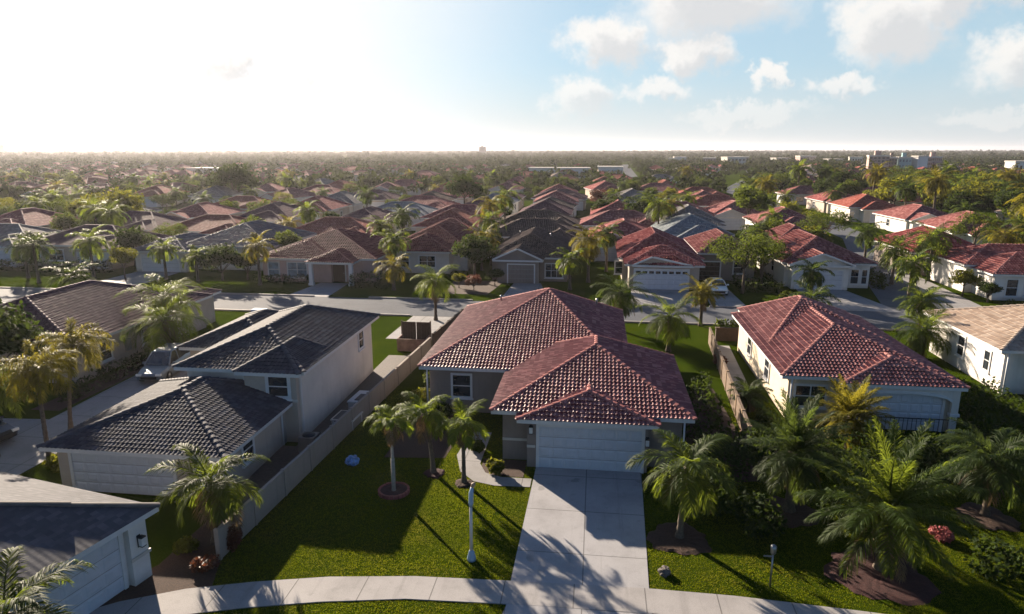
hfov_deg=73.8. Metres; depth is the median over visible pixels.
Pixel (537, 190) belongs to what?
bushy tree
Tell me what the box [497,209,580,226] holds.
suburban house
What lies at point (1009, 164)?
store building
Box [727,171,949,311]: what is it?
side street
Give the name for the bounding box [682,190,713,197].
suburban house
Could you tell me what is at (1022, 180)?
garden palm
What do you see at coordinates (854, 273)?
window
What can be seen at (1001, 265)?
corner white house
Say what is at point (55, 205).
feathery tree
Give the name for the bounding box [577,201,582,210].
garage door
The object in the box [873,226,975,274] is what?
shaded house
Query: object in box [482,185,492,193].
bushy tree
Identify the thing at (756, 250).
feathery tree
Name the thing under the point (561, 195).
suburban house
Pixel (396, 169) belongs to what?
suburban house
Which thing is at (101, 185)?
suburban house
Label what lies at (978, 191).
bushy tree
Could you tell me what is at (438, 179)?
shade tree
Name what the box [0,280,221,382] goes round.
purple roof house
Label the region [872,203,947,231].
suburban house
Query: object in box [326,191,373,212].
suburban house
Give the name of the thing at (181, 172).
suburban house
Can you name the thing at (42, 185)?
suburban house
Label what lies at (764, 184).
garden palm
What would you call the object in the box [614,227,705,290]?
double garage house
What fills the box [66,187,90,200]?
garden palm
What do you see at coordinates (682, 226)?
suburban house
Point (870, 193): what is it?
bushy tree
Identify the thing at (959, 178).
garden palm
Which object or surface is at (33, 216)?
suburban house
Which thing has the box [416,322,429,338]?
door
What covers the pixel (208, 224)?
suburban house
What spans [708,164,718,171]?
suburban house
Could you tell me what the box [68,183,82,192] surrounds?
garden palm
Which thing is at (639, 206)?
bushy tree
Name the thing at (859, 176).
feathery tree
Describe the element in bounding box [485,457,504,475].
shrub
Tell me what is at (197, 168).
warehouse
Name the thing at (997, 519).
mulch bed
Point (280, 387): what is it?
window
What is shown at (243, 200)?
suburban house
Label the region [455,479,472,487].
mulch bed
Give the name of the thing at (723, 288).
parked car
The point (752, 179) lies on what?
garden palm
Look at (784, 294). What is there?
shrub
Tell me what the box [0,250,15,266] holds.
garage door
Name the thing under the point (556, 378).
tile roof house
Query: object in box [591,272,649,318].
palm
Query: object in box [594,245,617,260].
garage door
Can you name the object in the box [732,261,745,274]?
window
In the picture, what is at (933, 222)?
suburban house
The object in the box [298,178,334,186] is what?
suburban house
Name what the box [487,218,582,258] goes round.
suburban house
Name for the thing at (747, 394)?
shrub
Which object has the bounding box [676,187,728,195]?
suburban house
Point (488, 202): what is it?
street palm
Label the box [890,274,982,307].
garage driveway
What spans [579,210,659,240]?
suburban house
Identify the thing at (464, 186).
shade tree
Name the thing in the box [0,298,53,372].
bushy tree
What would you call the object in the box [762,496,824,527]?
mulch bed
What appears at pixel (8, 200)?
feathery tree
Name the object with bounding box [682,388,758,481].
garden bed
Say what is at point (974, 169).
garden palm
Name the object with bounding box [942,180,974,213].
feathery tree
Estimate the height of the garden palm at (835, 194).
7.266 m
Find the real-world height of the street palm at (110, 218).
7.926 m
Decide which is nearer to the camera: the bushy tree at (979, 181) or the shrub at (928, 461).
the shrub at (928, 461)
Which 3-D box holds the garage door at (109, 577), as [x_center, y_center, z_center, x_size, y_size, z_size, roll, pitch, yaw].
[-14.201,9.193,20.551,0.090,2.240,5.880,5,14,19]
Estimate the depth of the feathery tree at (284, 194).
170.24 m
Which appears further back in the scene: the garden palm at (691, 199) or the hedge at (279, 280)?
the garden palm at (691, 199)
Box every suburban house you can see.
[0,207,80,230]
[0,223,61,266]
[4,175,45,183]
[6,181,40,188]
[7,163,28,169]
[19,186,83,202]
[30,182,79,190]
[33,224,170,269]
[40,169,59,174]
[60,166,80,169]
[77,206,161,216]
[81,183,117,191]
[83,175,107,178]
[83,177,109,184]
[85,172,115,177]
[104,170,130,176]
[107,165,124,168]
[119,211,188,232]
[124,177,155,183]
[125,168,142,173]
[132,184,189,206]
[135,169,160,175]
[137,178,174,187]
[140,166,160,170]
[150,173,175,178]
[157,214,253,234]
[161,169,180,173]
[166,202,245,218]
[169,164,187,168]
[170,182,197,198]
[171,169,195,175]
[188,185,242,203]
[215,195,277,213]
[238,201,318,226]
[251,172,265,176]
[252,183,287,196]
[259,187,317,200]
[277,165,299,171]
[293,195,352,219]
[296,217,393,236]
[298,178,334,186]
[301,170,320,173]
[303,184,350,195]
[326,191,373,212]
[327,180,355,188]
[340,167,352,172]
[341,206,405,233]
[346,166,361,171]
[351,170,366,180]
[354,189,400,206]
[373,181,403,194]
[377,201,438,230]
[392,166,416,174]
[392,179,427,194]
[400,195,460,208]
[411,207,484,231]
[417,170,440,174]
[418,172,435,176]
[420,187,473,203]
[420,204,503,227]
[423,191,456,201]
[464,165,476,169]
[465,197,506,217]
[484,192,520,213]
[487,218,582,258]
[488,181,524,193]
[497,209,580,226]
[499,188,526,209]
[507,176,530,183]
[518,171,532,175]
[519,199,573,215]
[521,197,575,216]
[531,189,587,210]
[533,190,578,216]
[538,184,577,193]
[550,172,580,178]
[561,174,579,186]
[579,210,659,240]
[584,180,621,198]
[588,218,647,260]
[590,200,625,215]
[593,176,617,183]
[606,174,631,178]
[615,188,643,203]
[638,183,679,197]
[649,165,664,171]
[650,201,716,216]
[651,174,679,182]
[651,213,734,238]
[657,204,726,227]
[658,179,675,186]
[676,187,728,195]
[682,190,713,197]
[693,194,734,206]
[703,200,759,229]
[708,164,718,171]
[742,206,830,232]
[775,186,817,204]
[804,191,851,212]
[805,169,816,175]
[828,194,897,222]
[848,187,887,195]
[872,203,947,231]
[889,193,935,208]
[916,211,1023,244]
[994,210,1012,224]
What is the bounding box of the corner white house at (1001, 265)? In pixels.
[925,243,1023,300]
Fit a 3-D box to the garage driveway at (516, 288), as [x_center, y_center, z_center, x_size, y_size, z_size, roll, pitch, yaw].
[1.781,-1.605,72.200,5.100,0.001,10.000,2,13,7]
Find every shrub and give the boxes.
[41,453,59,472]
[172,535,199,555]
[189,554,220,573]
[226,524,242,552]
[408,387,429,403]
[422,372,429,386]
[427,401,454,421]
[444,413,472,430]
[470,438,485,453]
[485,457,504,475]
[689,464,746,517]
[704,436,757,483]
[713,354,728,363]
[732,490,787,540]
[740,430,804,480]
[754,407,773,420]
[778,290,793,297]
[811,443,843,469]
[816,485,867,518]
[840,445,916,499]
[893,439,967,490]
[928,525,955,543]
[937,441,987,476]
[963,529,1023,582]
[1005,299,1023,304]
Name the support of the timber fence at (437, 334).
on the ground at (692, 353)
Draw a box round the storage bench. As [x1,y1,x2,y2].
[347,390,368,408]
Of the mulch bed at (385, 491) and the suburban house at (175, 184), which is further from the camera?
the suburban house at (175, 184)
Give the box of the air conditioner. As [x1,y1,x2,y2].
[298,431,319,452]
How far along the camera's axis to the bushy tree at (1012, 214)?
109.36 m
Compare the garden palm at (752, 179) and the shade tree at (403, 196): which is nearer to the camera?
the shade tree at (403, 196)
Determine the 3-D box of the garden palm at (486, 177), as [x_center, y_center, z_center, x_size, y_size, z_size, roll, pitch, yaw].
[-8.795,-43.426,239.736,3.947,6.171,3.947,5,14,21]
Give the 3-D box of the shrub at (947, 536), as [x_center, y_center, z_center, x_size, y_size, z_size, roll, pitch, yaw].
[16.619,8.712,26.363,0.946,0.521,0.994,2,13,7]
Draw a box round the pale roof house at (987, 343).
[923,304,1023,393]
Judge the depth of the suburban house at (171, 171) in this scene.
344.24 m
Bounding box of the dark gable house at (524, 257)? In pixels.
[488,226,576,283]
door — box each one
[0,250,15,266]
[0,534,128,613]
[67,453,177,495]
[76,252,111,269]
[140,253,180,271]
[142,199,156,206]
[333,265,346,281]
[371,202,384,206]
[403,321,415,338]
[405,219,423,230]
[407,188,420,194]
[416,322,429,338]
[507,263,534,283]
[536,424,645,473]
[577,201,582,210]
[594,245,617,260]
[633,268,689,290]
[699,261,720,279]
[718,218,742,229]
[794,269,843,289]
[856,393,945,431]
[869,212,875,222]
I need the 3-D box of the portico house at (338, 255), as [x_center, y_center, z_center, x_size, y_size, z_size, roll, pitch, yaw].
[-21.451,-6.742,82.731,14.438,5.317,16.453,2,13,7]
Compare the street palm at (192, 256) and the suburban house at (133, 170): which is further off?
the suburban house at (133, 170)
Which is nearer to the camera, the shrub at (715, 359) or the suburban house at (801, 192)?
the shrub at (715, 359)
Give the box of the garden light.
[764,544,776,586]
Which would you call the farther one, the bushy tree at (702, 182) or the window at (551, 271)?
the bushy tree at (702, 182)
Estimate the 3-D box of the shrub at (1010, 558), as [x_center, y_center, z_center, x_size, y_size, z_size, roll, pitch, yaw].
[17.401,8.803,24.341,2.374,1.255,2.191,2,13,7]
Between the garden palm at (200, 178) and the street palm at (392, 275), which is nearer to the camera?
the street palm at (392, 275)
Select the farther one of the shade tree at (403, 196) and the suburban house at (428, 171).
the suburban house at (428, 171)
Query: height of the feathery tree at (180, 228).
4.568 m
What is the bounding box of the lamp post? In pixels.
[467,482,475,562]
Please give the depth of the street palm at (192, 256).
77.09 m
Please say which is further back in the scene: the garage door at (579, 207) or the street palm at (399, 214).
the garage door at (579, 207)
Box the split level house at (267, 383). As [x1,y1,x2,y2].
[36,304,380,497]
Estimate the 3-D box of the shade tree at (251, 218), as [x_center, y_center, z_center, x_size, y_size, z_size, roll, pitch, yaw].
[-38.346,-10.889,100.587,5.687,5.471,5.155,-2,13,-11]
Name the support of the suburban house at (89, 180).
on the ground at (692, 353)
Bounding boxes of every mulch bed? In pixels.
[378,481,409,499]
[423,468,444,478]
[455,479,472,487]
[646,522,711,554]
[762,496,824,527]
[824,544,941,605]
[954,502,1021,531]
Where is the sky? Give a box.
[0,0,1023,150]
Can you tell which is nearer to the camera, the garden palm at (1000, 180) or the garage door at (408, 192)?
the garden palm at (1000, 180)
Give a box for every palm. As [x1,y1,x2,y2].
[0,339,81,458]
[0,361,49,456]
[0,544,94,613]
[1,233,41,277]
[2,171,16,179]
[8,231,60,282]
[15,168,31,179]
[19,193,51,208]
[24,317,119,429]
[35,188,69,209]
[38,260,101,289]
[45,179,69,207]
[57,186,71,208]
[65,170,77,176]
[65,224,115,278]
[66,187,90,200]
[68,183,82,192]
[75,194,112,223]
[84,184,100,192]
[90,199,131,226]
[115,273,206,340]
[117,287,212,355]
[123,171,142,184]
[140,175,155,186]
[142,442,271,545]
[146,237,182,279]
[159,171,170,177]
[165,186,183,208]
[175,244,211,281]
[190,190,214,203]
[193,174,205,183]
[237,229,279,284]
[240,185,262,196]
[275,214,303,227]
[276,172,294,187]
[280,168,294,177]
[290,200,322,223]
[297,177,308,188]
[315,186,331,196]
[354,185,378,206]
[361,212,397,236]
[363,404,416,490]
[370,228,412,271]
[373,250,410,290]
[383,203,420,236]
[391,391,452,472]
[404,169,415,178]
[410,264,459,320]
[427,183,440,189]
[435,397,488,482]
[462,223,500,270]
[469,209,505,232]
[473,195,507,217]
[482,175,491,183]
[490,185,522,218]
[550,247,589,289]
[566,222,609,282]
[587,220,624,271]
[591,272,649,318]
[602,186,626,200]
[617,179,628,190]
[625,428,737,538]
[636,193,677,223]
[636,293,702,352]
[637,189,661,199]
[655,195,685,215]
[677,189,701,203]
[678,163,694,177]
[679,273,725,326]
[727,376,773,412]
[732,181,754,196]
[737,172,761,187]
[739,215,777,271]
[740,387,859,512]
[746,232,778,277]
[751,172,780,192]
[757,204,787,222]
[775,189,796,203]
[787,158,814,183]
[788,259,834,292]
[789,280,840,305]
[794,415,988,583]
[806,225,830,237]
[810,373,894,452]
[812,160,840,180]
[821,183,848,200]
[843,218,891,257]
[861,159,896,190]
[867,231,930,284]
[887,246,942,300]
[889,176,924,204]
[890,306,956,357]
[892,283,953,328]
[905,221,961,280]
[912,174,938,205]
[915,164,962,208]
[935,160,961,179]
[935,417,1023,516]
[948,170,971,188]
[948,199,984,212]
[954,174,987,184]
[960,167,987,173]
[977,220,1023,243]
[983,175,1018,215]
[990,163,1023,186]
[994,180,1022,194]
[996,210,1023,236]
[1004,183,1023,218]
[1015,168,1023,186]
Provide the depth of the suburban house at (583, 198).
171.38 m
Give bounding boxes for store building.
[911,156,928,167]
[1004,161,1023,169]
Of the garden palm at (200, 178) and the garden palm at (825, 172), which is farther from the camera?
the garden palm at (200, 178)
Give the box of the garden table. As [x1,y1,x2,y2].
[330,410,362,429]
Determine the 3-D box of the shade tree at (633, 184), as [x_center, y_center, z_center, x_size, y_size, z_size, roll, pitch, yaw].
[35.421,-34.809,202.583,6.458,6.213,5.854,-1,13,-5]
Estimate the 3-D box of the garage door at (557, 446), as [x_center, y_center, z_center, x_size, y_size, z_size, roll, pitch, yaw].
[3.629,6.584,31.850,5.030,2.240,0.090,2,13,7]
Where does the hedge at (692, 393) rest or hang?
on the garden bed at (750, 476)
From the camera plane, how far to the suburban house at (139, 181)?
245.49 m
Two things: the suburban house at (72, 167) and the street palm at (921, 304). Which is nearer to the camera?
the street palm at (921, 304)
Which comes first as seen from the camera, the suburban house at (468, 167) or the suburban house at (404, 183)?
the suburban house at (404, 183)
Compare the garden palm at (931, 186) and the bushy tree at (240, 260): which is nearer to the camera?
the bushy tree at (240, 260)
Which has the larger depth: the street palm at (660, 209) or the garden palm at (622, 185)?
the garden palm at (622, 185)
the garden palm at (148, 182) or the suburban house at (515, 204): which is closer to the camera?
the suburban house at (515, 204)
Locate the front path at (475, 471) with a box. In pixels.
[457,432,530,486]
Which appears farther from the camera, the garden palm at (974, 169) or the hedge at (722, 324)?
the garden palm at (974, 169)
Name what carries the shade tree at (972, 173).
on the ground at (692, 353)
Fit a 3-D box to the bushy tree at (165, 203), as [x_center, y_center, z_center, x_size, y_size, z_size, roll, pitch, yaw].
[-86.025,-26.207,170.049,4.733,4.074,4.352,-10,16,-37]
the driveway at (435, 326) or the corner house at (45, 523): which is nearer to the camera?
the corner house at (45, 523)
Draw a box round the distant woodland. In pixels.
[0,149,1023,202]
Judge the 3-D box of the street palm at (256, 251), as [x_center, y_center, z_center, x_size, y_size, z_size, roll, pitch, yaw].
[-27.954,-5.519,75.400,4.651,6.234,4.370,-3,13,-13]
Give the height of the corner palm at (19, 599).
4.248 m
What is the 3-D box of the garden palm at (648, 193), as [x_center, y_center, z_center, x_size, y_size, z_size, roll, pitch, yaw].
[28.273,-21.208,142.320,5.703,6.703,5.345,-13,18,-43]
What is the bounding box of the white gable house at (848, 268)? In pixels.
[748,223,877,289]
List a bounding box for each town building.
[703,157,715,160]
[721,157,745,163]
[795,156,815,159]
[848,157,862,162]
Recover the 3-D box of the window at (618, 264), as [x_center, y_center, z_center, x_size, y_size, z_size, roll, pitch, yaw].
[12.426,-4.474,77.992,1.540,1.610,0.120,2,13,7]
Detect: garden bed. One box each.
[31,335,200,410]
[100,514,227,606]
[384,413,469,457]
[444,280,501,294]
[482,458,526,476]
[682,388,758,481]
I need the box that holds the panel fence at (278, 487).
[213,337,430,559]
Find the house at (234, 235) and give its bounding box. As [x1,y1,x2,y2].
[132,220,316,271]
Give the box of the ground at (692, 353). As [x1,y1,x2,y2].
[0,151,1023,613]
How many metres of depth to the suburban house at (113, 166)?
447.95 m
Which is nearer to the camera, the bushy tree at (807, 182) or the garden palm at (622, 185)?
the garden palm at (622, 185)
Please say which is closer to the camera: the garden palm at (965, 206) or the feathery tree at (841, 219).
the feathery tree at (841, 219)
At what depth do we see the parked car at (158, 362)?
44.83 m
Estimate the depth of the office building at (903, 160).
409.59 m
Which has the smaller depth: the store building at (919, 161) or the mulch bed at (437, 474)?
the mulch bed at (437, 474)
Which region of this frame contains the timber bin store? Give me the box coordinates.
[397,320,431,351]
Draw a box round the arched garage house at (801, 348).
[730,295,970,433]
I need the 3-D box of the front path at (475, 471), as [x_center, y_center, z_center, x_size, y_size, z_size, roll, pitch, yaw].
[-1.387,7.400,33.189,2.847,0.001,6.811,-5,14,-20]
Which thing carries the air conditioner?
on the patio
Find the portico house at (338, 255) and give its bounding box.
[259,228,395,285]
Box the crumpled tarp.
[345,455,359,465]
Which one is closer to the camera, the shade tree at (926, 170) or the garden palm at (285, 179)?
the garden palm at (285, 179)
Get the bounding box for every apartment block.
[866,151,890,170]
[888,153,897,169]
[927,152,942,167]
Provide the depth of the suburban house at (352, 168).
410.56 m
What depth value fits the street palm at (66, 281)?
62.10 m
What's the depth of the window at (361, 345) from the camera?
43.69 m
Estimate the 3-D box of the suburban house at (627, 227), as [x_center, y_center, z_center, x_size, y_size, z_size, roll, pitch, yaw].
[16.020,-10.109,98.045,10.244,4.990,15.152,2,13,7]
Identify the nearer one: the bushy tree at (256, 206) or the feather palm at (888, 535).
the feather palm at (888, 535)
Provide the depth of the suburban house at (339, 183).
212.56 m
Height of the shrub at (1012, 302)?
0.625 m
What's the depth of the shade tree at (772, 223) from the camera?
93.24 m
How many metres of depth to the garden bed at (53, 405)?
42.65 m
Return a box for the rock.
[658,565,670,577]
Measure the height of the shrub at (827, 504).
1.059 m
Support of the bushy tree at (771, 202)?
on the ground at (692, 353)
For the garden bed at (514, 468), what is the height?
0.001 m
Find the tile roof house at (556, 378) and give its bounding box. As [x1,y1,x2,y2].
[417,288,697,473]
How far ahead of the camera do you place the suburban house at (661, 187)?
203.73 m
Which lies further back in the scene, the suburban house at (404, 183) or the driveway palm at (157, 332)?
the suburban house at (404, 183)
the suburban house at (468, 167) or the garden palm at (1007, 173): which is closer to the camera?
the garden palm at (1007, 173)
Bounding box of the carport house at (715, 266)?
[683,228,760,280]
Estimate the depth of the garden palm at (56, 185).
171.34 m
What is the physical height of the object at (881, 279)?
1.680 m
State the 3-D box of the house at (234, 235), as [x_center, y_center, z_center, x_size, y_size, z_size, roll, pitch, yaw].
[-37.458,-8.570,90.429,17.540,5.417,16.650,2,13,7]
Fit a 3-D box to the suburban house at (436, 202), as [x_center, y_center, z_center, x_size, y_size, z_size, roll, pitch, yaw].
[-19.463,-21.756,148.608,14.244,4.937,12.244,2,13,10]
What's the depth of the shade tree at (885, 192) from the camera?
147.25 m
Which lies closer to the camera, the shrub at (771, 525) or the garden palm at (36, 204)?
the shrub at (771, 525)
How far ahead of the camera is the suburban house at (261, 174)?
297.94 m
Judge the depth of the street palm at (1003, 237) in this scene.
79.28 m
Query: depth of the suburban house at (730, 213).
127.63 m
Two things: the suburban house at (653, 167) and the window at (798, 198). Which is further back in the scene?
the suburban house at (653, 167)
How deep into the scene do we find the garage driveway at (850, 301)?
67.17 m
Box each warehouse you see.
[186,167,222,173]
[528,167,590,177]
[598,166,622,173]
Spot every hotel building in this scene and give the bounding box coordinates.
[0,145,4,154]
[479,146,485,152]
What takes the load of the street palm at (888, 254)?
on the side street at (888, 295)
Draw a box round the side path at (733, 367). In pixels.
[718,345,746,394]
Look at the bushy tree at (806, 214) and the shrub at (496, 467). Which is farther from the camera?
the bushy tree at (806, 214)
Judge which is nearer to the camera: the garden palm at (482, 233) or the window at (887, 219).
the garden palm at (482, 233)
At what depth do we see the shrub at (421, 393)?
39.97 m
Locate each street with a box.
[0,288,924,328]
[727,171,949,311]
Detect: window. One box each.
[48,249,64,261]
[98,339,114,364]
[141,325,152,345]
[197,461,215,486]
[241,438,256,468]
[265,377,292,400]
[267,261,280,277]
[286,261,307,278]
[357,330,365,351]
[400,255,409,267]
[418,255,435,268]
[450,373,472,399]
[544,263,563,278]
[614,261,621,274]
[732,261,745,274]
[745,337,752,358]
[762,358,769,383]
[770,260,774,272]
[792,383,827,409]
[795,196,803,201]
[848,269,859,284]
[849,211,854,218]
[860,269,868,285]
[885,218,889,226]
[954,333,966,359]
[979,348,992,373]
[1003,279,1019,297]
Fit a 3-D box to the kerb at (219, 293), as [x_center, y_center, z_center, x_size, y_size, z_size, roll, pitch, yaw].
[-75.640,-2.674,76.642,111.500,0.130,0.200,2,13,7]
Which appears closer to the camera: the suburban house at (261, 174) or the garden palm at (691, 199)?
the garden palm at (691, 199)
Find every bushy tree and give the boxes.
[0,205,14,214]
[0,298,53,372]
[1,184,23,197]
[25,191,46,202]
[41,178,60,183]
[65,198,90,215]
[74,207,123,226]
[79,186,145,217]
[123,182,147,191]
[159,194,175,209]
[176,191,189,201]
[177,201,192,209]
[195,242,238,279]
[204,161,257,191]
[219,195,231,200]
[220,200,239,208]
[231,252,261,279]
[246,199,272,211]
[285,197,297,202]
[322,211,340,216]
[451,273,466,287]
[464,274,481,289]
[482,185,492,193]
[484,268,504,285]
[491,203,513,216]
[532,186,545,194]
[590,198,615,210]
[606,188,620,194]
[622,192,657,215]
[642,186,657,194]
[696,177,712,186]
[753,191,778,210]
[756,173,773,189]
[783,171,814,186]
[787,178,813,186]
[796,211,813,215]
[811,178,841,193]
[862,188,893,202]
[947,182,999,211]
[957,176,1001,190]
[978,281,1003,302]
[979,231,1023,243]
[980,190,1009,214]
[1000,189,1017,217]
[1006,203,1023,224]
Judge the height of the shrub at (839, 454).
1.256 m
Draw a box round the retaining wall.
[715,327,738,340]
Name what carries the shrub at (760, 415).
on the ground at (692, 353)
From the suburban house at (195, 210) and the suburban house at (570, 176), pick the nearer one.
the suburban house at (195, 210)
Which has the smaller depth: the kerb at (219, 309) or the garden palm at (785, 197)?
the kerb at (219, 309)
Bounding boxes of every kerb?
[0,287,313,296]
[2,302,250,310]
[368,296,472,300]
[380,313,409,315]
[624,321,904,330]
[709,305,741,307]
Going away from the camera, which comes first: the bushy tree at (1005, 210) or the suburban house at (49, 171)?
the bushy tree at (1005, 210)
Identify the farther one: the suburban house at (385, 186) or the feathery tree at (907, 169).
the feathery tree at (907, 169)
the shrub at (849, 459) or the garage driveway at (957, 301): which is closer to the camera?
the shrub at (849, 459)
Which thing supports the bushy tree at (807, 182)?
on the ground at (692, 353)
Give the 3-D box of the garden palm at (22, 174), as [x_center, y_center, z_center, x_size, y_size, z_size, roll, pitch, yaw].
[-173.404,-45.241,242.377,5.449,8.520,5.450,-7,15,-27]
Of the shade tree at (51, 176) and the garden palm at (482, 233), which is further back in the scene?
the shade tree at (51, 176)
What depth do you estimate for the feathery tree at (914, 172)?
213.99 m
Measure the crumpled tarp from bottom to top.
0.426 m
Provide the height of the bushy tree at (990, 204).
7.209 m
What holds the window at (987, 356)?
in the pale roof house at (987, 343)
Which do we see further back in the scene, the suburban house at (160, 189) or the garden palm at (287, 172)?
the garden palm at (287, 172)
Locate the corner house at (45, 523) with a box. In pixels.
[0,471,159,613]
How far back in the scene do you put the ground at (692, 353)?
28.20 m
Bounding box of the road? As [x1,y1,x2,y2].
[623,165,636,177]
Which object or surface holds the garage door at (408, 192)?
in the suburban house at (404, 183)
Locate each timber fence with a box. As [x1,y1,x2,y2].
[432,305,466,346]
[708,327,751,446]
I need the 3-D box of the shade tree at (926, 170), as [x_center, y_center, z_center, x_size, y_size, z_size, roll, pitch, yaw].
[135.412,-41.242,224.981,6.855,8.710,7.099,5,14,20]
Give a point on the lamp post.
(471, 557)
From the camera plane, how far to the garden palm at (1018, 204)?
90.63 m
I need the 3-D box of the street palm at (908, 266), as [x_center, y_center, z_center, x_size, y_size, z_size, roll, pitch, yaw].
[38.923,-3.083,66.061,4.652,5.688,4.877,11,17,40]
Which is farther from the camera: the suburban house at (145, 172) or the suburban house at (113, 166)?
the suburban house at (113, 166)
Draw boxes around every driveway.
[0,371,187,474]
[101,271,178,284]
[386,316,451,338]
[502,283,542,296]
[511,467,648,587]
[631,288,699,306]
[699,283,745,305]
[796,289,900,311]
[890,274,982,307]
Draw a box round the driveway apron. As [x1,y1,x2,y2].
[503,604,651,613]
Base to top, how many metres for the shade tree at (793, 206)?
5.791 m
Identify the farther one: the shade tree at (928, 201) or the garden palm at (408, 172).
the garden palm at (408, 172)
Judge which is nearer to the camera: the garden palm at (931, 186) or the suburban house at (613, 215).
the suburban house at (613, 215)
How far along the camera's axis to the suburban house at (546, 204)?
127.98 m
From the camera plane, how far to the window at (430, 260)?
82.80 m
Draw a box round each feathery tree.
[0,197,18,209]
[50,198,84,216]
[148,193,174,213]
[151,221,187,235]
[184,181,203,186]
[272,191,292,201]
[340,183,362,192]
[388,186,405,194]
[518,191,530,198]
[523,177,542,191]
[551,176,569,180]
[670,193,696,200]
[701,229,778,293]
[733,237,792,283]
[760,172,790,196]
[793,208,853,233]
[848,172,870,186]
[885,165,917,178]
[890,171,924,181]
[895,174,926,187]
[897,168,927,176]
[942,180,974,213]
[948,211,1010,243]
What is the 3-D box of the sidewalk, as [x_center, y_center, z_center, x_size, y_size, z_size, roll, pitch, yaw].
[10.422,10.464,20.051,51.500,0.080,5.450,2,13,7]
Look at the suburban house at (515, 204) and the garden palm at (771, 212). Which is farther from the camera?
the suburban house at (515, 204)
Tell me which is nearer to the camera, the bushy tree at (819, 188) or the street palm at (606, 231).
the street palm at (606, 231)
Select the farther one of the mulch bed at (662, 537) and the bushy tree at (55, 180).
the bushy tree at (55, 180)
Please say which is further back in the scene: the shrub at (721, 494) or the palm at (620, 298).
the palm at (620, 298)
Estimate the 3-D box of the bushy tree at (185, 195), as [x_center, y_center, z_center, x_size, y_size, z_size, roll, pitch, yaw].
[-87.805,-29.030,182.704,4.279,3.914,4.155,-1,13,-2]
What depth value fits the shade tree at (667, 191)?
170.60 m
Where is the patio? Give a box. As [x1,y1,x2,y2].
[221,355,407,508]
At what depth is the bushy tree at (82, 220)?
102.50 m
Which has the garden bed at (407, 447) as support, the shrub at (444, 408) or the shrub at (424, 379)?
the shrub at (444, 408)
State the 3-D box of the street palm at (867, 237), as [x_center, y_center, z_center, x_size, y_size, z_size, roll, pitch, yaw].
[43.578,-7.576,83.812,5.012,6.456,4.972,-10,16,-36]
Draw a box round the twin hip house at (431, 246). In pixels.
[391,221,478,273]
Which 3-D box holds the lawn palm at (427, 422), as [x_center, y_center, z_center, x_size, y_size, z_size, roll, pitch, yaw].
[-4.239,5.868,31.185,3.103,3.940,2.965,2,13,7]
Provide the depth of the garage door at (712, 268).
78.51 m
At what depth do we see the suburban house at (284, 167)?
431.57 m
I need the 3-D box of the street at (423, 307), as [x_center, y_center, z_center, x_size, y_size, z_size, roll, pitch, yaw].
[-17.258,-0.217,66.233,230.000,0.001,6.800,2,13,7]
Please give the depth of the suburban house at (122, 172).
326.08 m
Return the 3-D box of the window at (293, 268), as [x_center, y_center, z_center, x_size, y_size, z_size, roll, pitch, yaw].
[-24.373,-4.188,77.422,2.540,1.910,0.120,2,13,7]
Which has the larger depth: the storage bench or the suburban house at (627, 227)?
the suburban house at (627, 227)
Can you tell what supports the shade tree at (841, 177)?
on the ground at (692, 353)
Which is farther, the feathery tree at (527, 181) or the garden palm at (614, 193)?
the feathery tree at (527, 181)
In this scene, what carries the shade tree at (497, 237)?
on the ground at (692, 353)
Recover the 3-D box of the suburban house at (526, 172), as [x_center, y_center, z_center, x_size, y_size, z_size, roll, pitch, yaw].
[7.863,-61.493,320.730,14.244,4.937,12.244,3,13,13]
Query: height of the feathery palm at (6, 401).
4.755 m
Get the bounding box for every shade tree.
[13,199,44,209]
[42,203,52,210]
[45,173,57,179]
[49,211,81,229]
[64,175,84,182]
[108,247,137,280]
[110,225,157,266]
[115,188,144,200]
[232,214,265,226]
[274,229,302,247]
[398,194,410,200]
[431,175,444,184]
[442,174,483,203]
[450,233,500,275]
[475,230,507,264]
[589,189,608,201]
[626,179,641,190]
[658,187,679,200]
[733,185,769,214]
[735,222,760,237]
[751,216,787,230]
[777,200,808,212]
[803,225,833,242]
[823,170,850,185]
[838,178,864,195]
[871,175,921,204]
[916,168,932,176]
[921,186,960,210]
[942,189,987,210]
[947,269,984,296]
[950,169,983,183]
[974,170,996,182]
[985,174,1021,189]
[993,186,1023,209]
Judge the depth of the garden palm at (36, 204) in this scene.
121.97 m
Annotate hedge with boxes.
[0,257,113,272]
[55,332,189,402]
[252,274,308,283]
[349,270,389,288]
[685,371,744,458]
[714,318,738,326]
[730,424,953,467]
[731,273,784,293]
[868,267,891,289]
[954,376,1023,448]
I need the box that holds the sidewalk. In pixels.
[89,576,880,613]
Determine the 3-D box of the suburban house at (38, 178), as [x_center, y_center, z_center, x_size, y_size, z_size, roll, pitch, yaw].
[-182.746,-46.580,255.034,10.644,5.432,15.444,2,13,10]
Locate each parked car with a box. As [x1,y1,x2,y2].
[0,415,18,441]
[135,343,190,380]
[707,277,728,294]
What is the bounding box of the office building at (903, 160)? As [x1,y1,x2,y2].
[897,153,912,168]
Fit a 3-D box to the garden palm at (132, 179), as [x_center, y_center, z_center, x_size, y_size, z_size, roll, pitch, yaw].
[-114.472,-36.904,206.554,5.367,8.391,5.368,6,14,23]
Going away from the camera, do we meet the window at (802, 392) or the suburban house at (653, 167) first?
the window at (802, 392)
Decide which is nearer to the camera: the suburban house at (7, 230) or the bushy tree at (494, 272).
the bushy tree at (494, 272)

